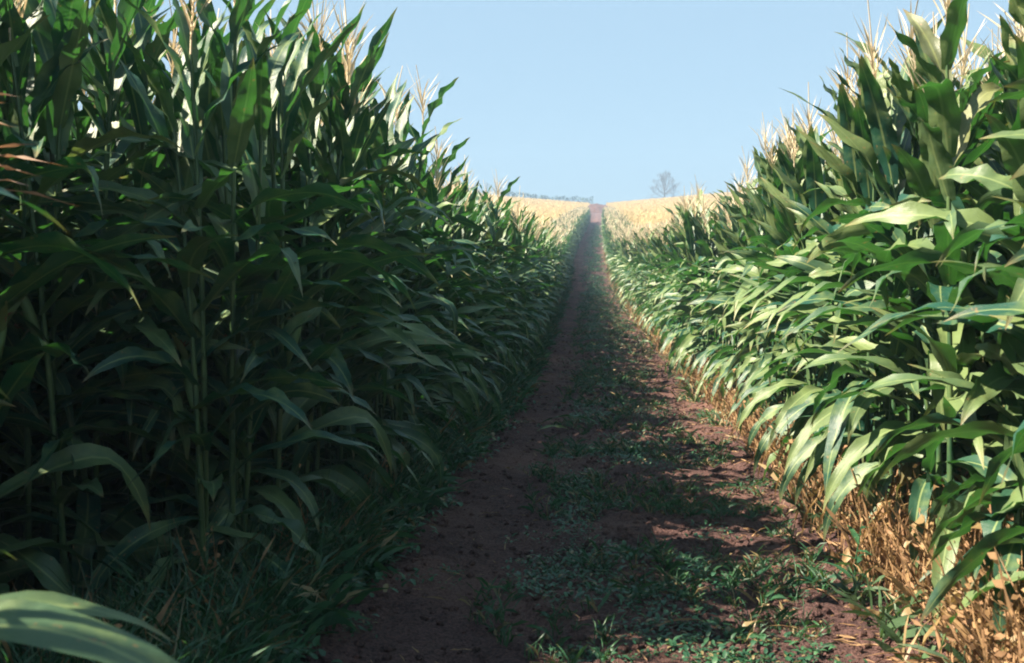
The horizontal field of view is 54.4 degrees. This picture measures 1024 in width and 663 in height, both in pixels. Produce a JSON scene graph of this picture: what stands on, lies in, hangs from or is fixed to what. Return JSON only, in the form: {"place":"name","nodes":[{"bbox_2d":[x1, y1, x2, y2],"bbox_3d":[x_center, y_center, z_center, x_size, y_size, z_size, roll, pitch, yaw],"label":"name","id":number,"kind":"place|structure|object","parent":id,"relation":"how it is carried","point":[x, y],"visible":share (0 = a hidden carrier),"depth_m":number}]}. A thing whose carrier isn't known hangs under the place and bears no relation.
{"place":"outdoors","nodes":[
{"label":"outdoors","id":0,"kind":"place"},
{"bbox_2d":[78,0,1019,204],"label":"sky","id":1,"kind":"structure","parent":0,"point":[597,99]},
{"bbox_2d":[283,213,967,662],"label":"path","id":2,"kind":"structure","parent":0,"point":[421,635],"depth_m":5.01},
{"bbox_2d":[295,325,967,662],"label":"soil crumbs","id":3,"kind":"object","parent":2,"relation":"on","point":[531,603],"visible":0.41,"depth_m":4.87},
{"bbox_2d":[371,292,942,662],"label":"leaf litter","id":4,"kind":"object","parent":2,"relation":"on","point":[858,644],"visible":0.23,"depth_m":4.84},
{"bbox_3d":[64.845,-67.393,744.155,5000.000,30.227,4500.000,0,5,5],"label":"ground","id":5,"kind":"structure","parent":0,"visible":0},
{"bbox_2d":[0,6,142,644],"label":"corn plant","id":6,"kind":"object","parent":5,"relation":"on","point":[5,588],"visible":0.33,"depth_m":3.46},
{"bbox_2d":[0,0,169,592],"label":"corn plant","id":7,"kind":"object","parent":5,"relation":"on","point":[33,85],"visible":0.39,"depth_m":3.72},
{"bbox_2d":[0,0,177,605],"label":"corn plant","id":8,"kind":"object","parent":5,"relation":"on","point":[18,377],"visible":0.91,"depth_m":3.29},
{"bbox_2d":[0,187,178,662],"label":"corn plant","id":9,"kind":"object","parent":5,"relation":"on","point":[56,621],"visible":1,"depth_m":1.50},
{"bbox_2d":[0,0,190,596],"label":"corn plant","id":10,"kind":"object","parent":5,"relation":"on","point":[88,507],"visible":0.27,"depth_m":4.01},
{"bbox_2d":[0,0,216,590],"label":"corn plant","id":11,"kind":"object","parent":5,"relation":"on","point":[56,25],"visible":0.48,"depth_m":3.74},
{"bbox_2d":[0,15,216,596],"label":"corn plant","id":12,"kind":"object","parent":5,"relation":"on","point":[29,346],"visible":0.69,"depth_m":3.39},
{"bbox_2d":[0,0,218,611],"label":"corn plant","id":13,"kind":"object","parent":5,"relation":"on","point":[13,568],"visible":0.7,"depth_m":3.63},
{"bbox_2d":[0,0,249,573],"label":"corn plant","id":14,"kind":"object","parent":5,"relation":"on","point":[144,323],"visible":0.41,"depth_m":4.03},
{"bbox_2d":[0,0,286,563],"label":"corn plant","id":15,"kind":"object","parent":5,"relation":"on","point":[100,49],"visible":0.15,"depth_m":4.34},
{"bbox_2d":[0,0,295,583],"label":"corn plant","id":16,"kind":"object","parent":5,"relation":"on","point":[155,48],"visible":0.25,"depth_m":4.21},
{"bbox_2d":[41,0,280,540],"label":"corn plant","id":17,"kind":"object","parent":5,"relation":"on","point":[146,448],"visible":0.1,"depth_m":4.52},
{"bbox_2d":[69,19,258,522],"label":"corn plant","id":18,"kind":"object","parent":5,"relation":"on","point":[167,284],"visible":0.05,"depth_m":4.86},
{"bbox_2d":[105,52,246,535],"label":"corn plant","id":19,"kind":"object","parent":5,"relation":"on","point":[177,107],"visible":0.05,"depth_m":4.71},
{"bbox_2d":[62,0,290,530],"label":"corn plant","id":20,"kind":"object","parent":5,"relation":"on","point":[165,460],"visible":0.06,"depth_m":4.66},
{"bbox_2d":[15,15,341,613],"bbox_3d":[-1.194,0.071,3.838,1.239,2.654,0.942,-1,0,-36],"label":"corn plant","id":21,"kind":"object","parent":5,"relation":"on","point":[193,252],"visible":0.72,"depth_m":3.76},
{"bbox_2d":[78,1,299,511],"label":"corn plant","id":22,"kind":"object","parent":5,"relation":"on","point":[219,404],"visible":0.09,"depth_m":4.87},
{"bbox_2d":[55,0,387,601],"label":"corn plant","id":23,"kind":"object","parent":5,"relation":"on","point":[192,144],"visible":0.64,"depth_m":3.79},
{"bbox_2d":[104,0,339,571],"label":"corn plant","id":24,"kind":"object","parent":5,"relation":"on","point":[277,496],"visible":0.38,"depth_m":4.17},
{"bbox_2d":[73,0,386,616],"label":"corn plant","id":25,"kind":"object","parent":5,"relation":"on","point":[238,106],"visible":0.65,"depth_m":3.92},
{"bbox_2d":[122,0,356,502],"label":"corn plant","id":26,"kind":"object","parent":5,"relation":"on","point":[261,14],"visible":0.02,"depth_m":5.40},
{"bbox_2d":[133,29,355,561],"bbox_3d":[-1.227,0.005,4.415,0.975,2.748,1.283,0,4,3],"label":"corn plant","id":27,"kind":"object","parent":5,"relation":"on","point":[222,500],"visible":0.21,"depth_m":4.26},
{"bbox_2d":[132,30,377,594],"bbox_3d":[-1.066,0.053,4.162,0.949,2.674,1.248,5,4,9],"label":"corn plant","id":28,"kind":"object","parent":5,"relation":"on","point":[256,182],"visible":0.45,"depth_m":4.02},
{"bbox_2d":[119,14,391,534],"bbox_3d":[-1.181,-0.100,4.834,1.048,2.954,1.379,-3,0,29],"label":"corn plant","id":29,"kind":"object","parent":5,"relation":"on","point":[267,426],"visible":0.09,"depth_m":4.81},
{"bbox_2d":[126,0,441,544],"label":"corn plant","id":30,"kind":"object","parent":5,"relation":"on","point":[335,360],"visible":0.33,"depth_m":4.55},
{"bbox_2d":[171,0,430,568],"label":"corn plant","id":31,"kind":"object","parent":5,"relation":"on","point":[298,81],"visible":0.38,"depth_m":4.43},
{"bbox_2d":[175,10,426,515],"bbox_3d":[-1.060,-0.139,5.042,1.380,2.884,1.003,3,4,-30],"label":"corn plant","id":32,"kind":"object","parent":5,"relation":"on","point":[301,455],"visible":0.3,"depth_m":5.07},
{"bbox_2d":[207,25,398,509],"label":"corn plant","id":33,"kind":"object","parent":5,"relation":"on","point":[339,395],"visible":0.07,"depth_m":5.33},
{"bbox_2d":[173,0,452,533],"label":"corn plant","id":34,"kind":"object","parent":5,"relation":"on","point":[311,96],"visible":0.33,"depth_m":4.90},
{"bbox_2d":[226,10,427,481],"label":"corn plant","id":35,"kind":"object","parent":5,"relation":"on","point":[295,176],"visible":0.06,"depth_m":5.78},
{"bbox_2d":[220,0,453,527],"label":"corn plant","id":36,"kind":"object","parent":5,"relation":"on","point":[364,68],"visible":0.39,"depth_m":5.08},
{"bbox_2d":[252,63,459,503],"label":"corn plant","id":37,"kind":"object","parent":5,"relation":"on","point":[351,146],"visible":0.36,"depth_m":5.18},
{"bbox_2d":[266,14,453,508],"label":"corn plant","id":38,"kind":"object","parent":5,"relation":"on","point":[364,467],"visible":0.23,"depth_m":5.46},
{"bbox_2d":[285,94,443,497],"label":"corn plant","id":39,"kind":"object","parent":5,"relation":"on","point":[426,444],"visible":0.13,"depth_m":6.01},
{"bbox_2d":[303,40,433,496],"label":"corn plant","id":40,"kind":"object","parent":5,"relation":"on","point":[404,241],"visible":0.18,"depth_m":5.45},
{"bbox_2d":[286,119,450,469],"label":"corn plant","id":41,"kind":"object","parent":5,"relation":"on","point":[386,300],"visible":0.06,"depth_m":6.23},
{"bbox_2d":[305,89,437,487],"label":"corn plant","id":42,"kind":"object","parent":5,"relation":"on","point":[392,308],"visible":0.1,"depth_m":5.63},
{"bbox_2d":[281,0,479,481],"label":"corn plant","id":43,"kind":"object","parent":5,"relation":"on","point":[395,444],"visible":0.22,"depth_m":6.04},
{"bbox_2d":[319,146,467,478],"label":"corn plant","id":44,"kind":"object","parent":5,"relation":"on","point":[377,164],"visible":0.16,"depth_m":6.14},
{"bbox_2d":[342,74,457,470],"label":"corn plant","id":45,"kind":"object","parent":5,"relation":"on","point":[385,127],"visible":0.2,"depth_m":6.37},
{"bbox_2d":[331,66,480,457],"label":"corn plant","id":46,"kind":"object","parent":5,"relation":"on","point":[400,126],"visible":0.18,"depth_m":6.75},
{"bbox_2d":[344,130,474,463],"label":"corn plant","id":47,"kind":"object","parent":5,"relation":"on","point":[427,311],"visible":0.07,"depth_m":6.37},
{"bbox_2d":[372,65,488,458],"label":"corn plant","id":48,"kind":"object","parent":5,"relation":"on","point":[414,132],"visible":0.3,"depth_m":7.40},
{"bbox_2d":[388,164,472,468],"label":"corn plant","id":49,"kind":"object","parent":5,"relation":"on","point":[398,401],"visible":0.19,"depth_m":7.01},
{"bbox_2d":[373,140,489,452],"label":"corn plant","id":50,"kind":"object","parent":5,"relation":"on","point":[432,197],"visible":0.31,"depth_m":7.17},
{"bbox_2d":[378,107,486,439],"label":"corn plant","id":51,"kind":"object","parent":5,"relation":"on","point":[408,409],"visible":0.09,"depth_m":7.20},
{"bbox_2d":[391,86,479,442],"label":"corn plant","id":52,"kind":"object","parent":5,"relation":"on","point":[427,232],"visible":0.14,"depth_m":7.26},
{"bbox_2d":[385,126,490,443],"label":"corn plant","id":53,"kind":"object","parent":5,"relation":"on","point":[447,208],"visible":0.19,"depth_m":7.83},
{"bbox_2d":[378,144,498,425],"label":"corn plant","id":54,"kind":"object","parent":5,"relation":"on","point":[460,398],"visible":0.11,"depth_m":8.40},
{"bbox_2d":[406,148,480,443],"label":"corn plant","id":55,"kind":"object","parent":5,"relation":"on","point":[468,385],"visible":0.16,"depth_m":7.63},
{"bbox_2d":[406,143,488,433],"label":"corn plant","id":56,"kind":"object","parent":5,"relation":"on","point":[474,370],"visible":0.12,"depth_m":8.06},
{"bbox_2d":[398,183,511,418],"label":"corn plant","id":57,"kind":"object","parent":5,"relation":"on","point":[480,267],"visible":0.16,"depth_m":8.83},
{"bbox_2d":[424,158,504,427],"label":"corn plant","id":58,"kind":"object","parent":5,"relation":"on","point":[496,403],"visible":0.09,"depth_m":9.26},
{"bbox_2d":[433,184,510,398],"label":"corn plant","id":59,"kind":"object","parent":5,"relation":"on","point":[457,234],"visible":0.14,"depth_m":9.47},
{"bbox_2d":[440,173,512,404],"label":"corn plant","id":60,"kind":"object","parent":5,"relation":"on","point":[479,316],"visible":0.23,"depth_m":9.79},
{"bbox_2d":[454,171,516,403],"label":"corn plant","id":61,"kind":"object","parent":5,"relation":"on","point":[471,203],"visible":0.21,"depth_m":9.91},
{"bbox_2d":[464,172,536,395],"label":"corn plant","id":62,"kind":"object","parent":5,"relation":"on","point":[492,229],"visible":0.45,"depth_m":11.92},
{"bbox_2d":[0,0,1002,590],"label":"corn crop","id":63,"kind":"object","parent":5,"relation":"on","point":[646,262],"visible":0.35,"depth_m":15.40},
{"bbox_2d":[0,225,1006,662],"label":"ground weeds","id":64,"kind":"object","parent":5,"relation":"on","point":[274,613],"visible":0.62,"depth_m":4.33},
{"bbox_2d":[477,189,542,367],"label":"corn plant","id":65,"kind":"object","parent":5,"relation":"on","point":[524,269],"visible":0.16,"depth_m":12.52},
{"bbox_2d":[0,249,1023,662],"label":"dry grass","id":66,"kind":"structure","parent":5,"relation":"on","point":[978,637],"depth_m":4.01},
{"bbox_2d":[469,191,743,227],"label":"distant crop","id":67,"kind":"object","parent":5,"relation":"on","point":[641,212],"visible":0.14,"depth_m":167.34},
{"bbox_2d":[654,188,716,384],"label":"corn plant","id":68,"kind":"object","parent":5,"relation":"on","point":[690,234],"visible":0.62,"depth_m":12.93},
{"bbox_2d":[659,216,720,374],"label":"corn plant","id":69,"kind":"object","parent":5,"relation":"on","point":[705,249],"visible":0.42,"depth_m":12.92},
{"bbox_2d":[660,191,720,384],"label":"corn plant","id":70,"kind":"object","parent":5,"relation":"on","point":[695,214],"visible":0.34,"depth_m":13.21},
{"bbox_2d":[671,205,718,383],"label":"corn plant","id":71,"kind":"object","parent":5,"relation":"on","point":[698,250],"visible":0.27,"depth_m":13.04},
{"bbox_2d":[689,209,754,401],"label":"corn plant","id":72,"kind":"object","parent":5,"relation":"on","point":[701,356],"visible":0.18,"depth_m":11.10},
{"bbox_2d":[690,177,754,403],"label":"corn plant","id":73,"kind":"object","parent":5,"relation":"on","point":[735,211],"visible":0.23,"depth_m":10.16},
{"bbox_2d":[688,148,758,408],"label":"corn plant","id":74,"kind":"object","parent":5,"relation":"on","point":[745,210],"visible":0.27,"depth_m":10.08},
{"bbox_2d":[687,181,764,406],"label":"corn plant","id":75,"kind":"object","parent":5,"relation":"on","point":[750,233],"visible":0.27,"depth_m":9.64},
{"bbox_2d":[700,171,755,402],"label":"corn plant","id":76,"kind":"object","parent":5,"relation":"on","point":[736,228],"visible":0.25,"depth_m":10.91},
{"bbox_2d":[706,190,816,435],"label":"corn plant","id":77,"kind":"object","parent":5,"relation":"on","point":[752,272],"visible":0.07,"depth_m":8.92},
{"bbox_2d":[713,113,816,429],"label":"corn plant","id":78,"kind":"object","parent":5,"relation":"on","point":[746,253],"visible":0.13,"depth_m":8.35},
{"bbox_2d":[717,120,816,438],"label":"corn plant","id":79,"kind":"object","parent":5,"relation":"on","point":[761,165],"visible":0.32,"depth_m":7.90},
{"bbox_2d":[718,180,815,427],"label":"corn plant","id":80,"kind":"object","parent":5,"relation":"on","point":[741,310],"visible":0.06,"depth_m":8.03},
{"bbox_2d":[727,112,814,402],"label":"corn plant","id":81,"kind":"object","parent":5,"relation":"on","point":[758,210],"visible":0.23,"depth_m":8.74},
{"bbox_2d":[735,119,815,428],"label":"corn plant","id":82,"kind":"object","parent":5,"relation":"on","point":[770,241],"visible":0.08,"depth_m":7.34},
{"bbox_2d":[759,182,799,406],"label":"corn plant","id":83,"kind":"object","parent":5,"relation":"on","point":[778,395],"visible":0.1,"depth_m":7.42},
{"bbox_2d":[722,104,846,475],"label":"corn plant","id":84,"kind":"object","parent":5,"relation":"on","point":[787,164],"visible":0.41,"depth_m":6.54},
{"bbox_2d":[723,130,847,461],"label":"corn plant","id":85,"kind":"object","parent":5,"relation":"on","point":[752,335],"visible":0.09,"depth_m":7.25},
{"bbox_2d":[760,218,811,401],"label":"corn plant","id":86,"kind":"object","parent":5,"relation":"on","point":[782,229],"visible":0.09,"depth_m":7.40},
{"bbox_2d":[728,116,852,431],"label":"corn plant","id":87,"kind":"object","parent":5,"relation":"on","point":[775,234],"visible":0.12,"depth_m":7.33},
{"bbox_2d":[734,82,854,500],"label":"corn plant","id":88,"kind":"object","parent":5,"relation":"on","point":[813,168],"visible":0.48,"depth_m":6.00},
{"bbox_2d":[744,165,853,477],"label":"corn plant","id":89,"kind":"object","parent":5,"relation":"on","point":[790,344],"visible":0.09,"depth_m":6.69},
{"bbox_2d":[730,107,873,465],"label":"corn plant","id":90,"kind":"object","parent":5,"relation":"on","point":[799,172],"visible":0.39,"depth_m":6.54},
{"bbox_2d":[747,133,873,466],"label":"corn plant","id":91,"kind":"object","parent":5,"relation":"on","point":[776,368],"visible":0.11,"depth_m":6.36},
{"bbox_2d":[750,33,914,536],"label":"corn plant","id":92,"kind":"object","parent":5,"relation":"on","point":[802,448],"visible":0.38,"depth_m":5.07},
{"bbox_2d":[755,237,919,483],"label":"corn plant","id":93,"kind":"object","parent":5,"relation":"on","point":[785,327],"visible":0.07,"depth_m":6.34},
{"bbox_2d":[781,60,906,499],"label":"corn plant","id":94,"kind":"object","parent":5,"relation":"on","point":[811,226],"visible":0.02,"depth_m":5.97},
{"bbox_2d":[767,49,942,534],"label":"corn plant","id":95,"kind":"object","parent":5,"relation":"on","point":[859,124],"visible":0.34,"depth_m":5.04},
{"bbox_2d":[764,106,954,520],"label":"corn plant","id":96,"kind":"object","parent":5,"relation":"on","point":[829,345],"visible":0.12,"depth_m":5.39},
{"bbox_2d":[738,15,988,517],"bbox_3d":[1.776,-0.123,5.054,1.308,2.719,0.898,0,5,5],"label":"corn plant","id":97,"kind":"object","parent":5,"relation":"on","point":[841,411],"visible":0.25,"depth_m":4.90},
{"bbox_2d":[769,141,977,497],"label":"corn plant","id":98,"kind":"object","parent":5,"relation":"on","point":[793,413],"visible":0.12,"depth_m":5.80},
{"bbox_2d":[775,174,980,472],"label":"corn plant","id":99,"kind":"object","parent":5,"relation":"on","point":[812,266],"visible":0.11,"depth_m":5.51},
{"bbox_2d":[779,11,991,581],"bbox_3d":[1.668,-0.019,4.276,0.876,2.602,0.805,4,10,38],"label":"corn plant","id":100,"kind":"object","parent":5,"relation":"on","point":[921,178],"visible":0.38,"depth_m":4.14},
{"bbox_2d":[777,12,997,567],"bbox_3d":[1.794,-0.068,4.510,1.092,2.676,0.846,-3,2,30],"label":"corn plant","id":101,"kind":"object","parent":5,"relation":"on","point":[904,88],"visible":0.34,"depth_m":4.61},
{"bbox_2d":[775,0,1000,574],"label":"corn plant","id":102,"kind":"object","parent":5,"relation":"on","point":[884,113],"visible":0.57,"depth_m":4.37},
{"bbox_2d":[795,0,990,492],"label":"corn plant","id":103,"kind":"object","parent":5,"relation":"on","point":[832,200],"visible":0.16,"depth_m":4.96},
{"bbox_2d":[808,142,989,523],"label":"corn plant","id":104,"kind":"object","parent":5,"relation":"on","point":[898,347],"visible":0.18,"depth_m":4.83},
{"bbox_2d":[818,18,1009,554],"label":"corn plant","id":105,"kind":"object","parent":5,"relation":"on","point":[966,296],"visible":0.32,"depth_m":4.19},
{"bbox_2d":[844,83,1013,547],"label":"corn plant","id":106,"kind":"object","parent":5,"relation":"on","point":[863,401],"visible":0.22,"depth_m":4.39},
{"bbox_2d":[837,15,1023,659],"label":"corn plant","id":107,"kind":"object","parent":5,"relation":"on","point":[1012,154],"visible":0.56,"depth_m":3.27},
{"bbox_2d":[839,4,1022,526],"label":"corn plant","id":108,"kind":"object","parent":5,"relation":"on","point":[979,130],"visible":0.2,"depth_m":4.74},
{"bbox_2d":[839,0,1023,662],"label":"corn plant","id":109,"kind":"object","parent":5,"relation":"on","point":[991,380],"visible":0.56,"depth_m":3.47},
{"bbox_2d":[870,0,1017,622],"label":"corn plant","id":110,"kind":"object","parent":5,"relation":"on","point":[945,133],"visible":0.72,"depth_m":3.74},
{"bbox_2d":[870,90,1023,662],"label":"corn plant","id":111,"kind":"object","parent":5,"relation":"on","point":[968,564],"visible":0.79,"depth_m":3.11},
{"bbox_2d":[889,4,1023,574],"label":"corn plant","id":112,"kind":"object","parent":5,"relation":"on","point":[995,256],"visible":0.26,"depth_m":3.79},
{"bbox_2d":[898,0,1023,514],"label":"corn plant","id":113,"kind":"object","parent":5,"relation":"on","point":[1006,28],"visible":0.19,"depth_m":4.42},
{"bbox_2d":[923,188,1015,527],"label":"corn plant","id":114,"kind":"object","parent":5,"relation":"on","point":[985,201],"visible":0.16,"depth_m":3.85},
{"bbox_2d":[925,29,1013,458],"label":"corn plant","id":115,"kind":"object","parent":5,"relation":"on","point":[984,409],"visible":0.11,"depth_m":4.89},
{"bbox_2d":[928,34,1023,526],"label":"corn plant","id":116,"kind":"object","parent":5,"relation":"on","point":[951,489],"visible":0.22,"depth_m":3.62},
{"bbox_2d":[929,6,1023,580],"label":"corn plant","id":117,"kind":"object","parent":5,"relation":"on","point":[1016,386],"visible":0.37,"depth_m":3.34},
{"bbox_2d":[931,78,1023,616],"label":"corn plant","id":118,"kind":"object","parent":5,"relation":"on","point":[991,350],"visible":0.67,"depth_m":3.20},
{"bbox_2d":[942,74,1013,473],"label":"corn plant","id":119,"kind":"object","parent":5,"relation":"on","point":[975,190],"visible":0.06,"depth_m":4.82},
{"bbox_2d":[944,244,1023,506],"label":"corn plant","id":120,"kind":"object","parent":5,"relation":"on","point":[995,463],"visible":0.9,"depth_m":2.87},
{"bbox_2d":[989,164,1023,486],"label":"corn plant","id":121,"kind":"object","parent":5,"relation":"on","point":[1017,293],"visible":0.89,"depth_m":2.81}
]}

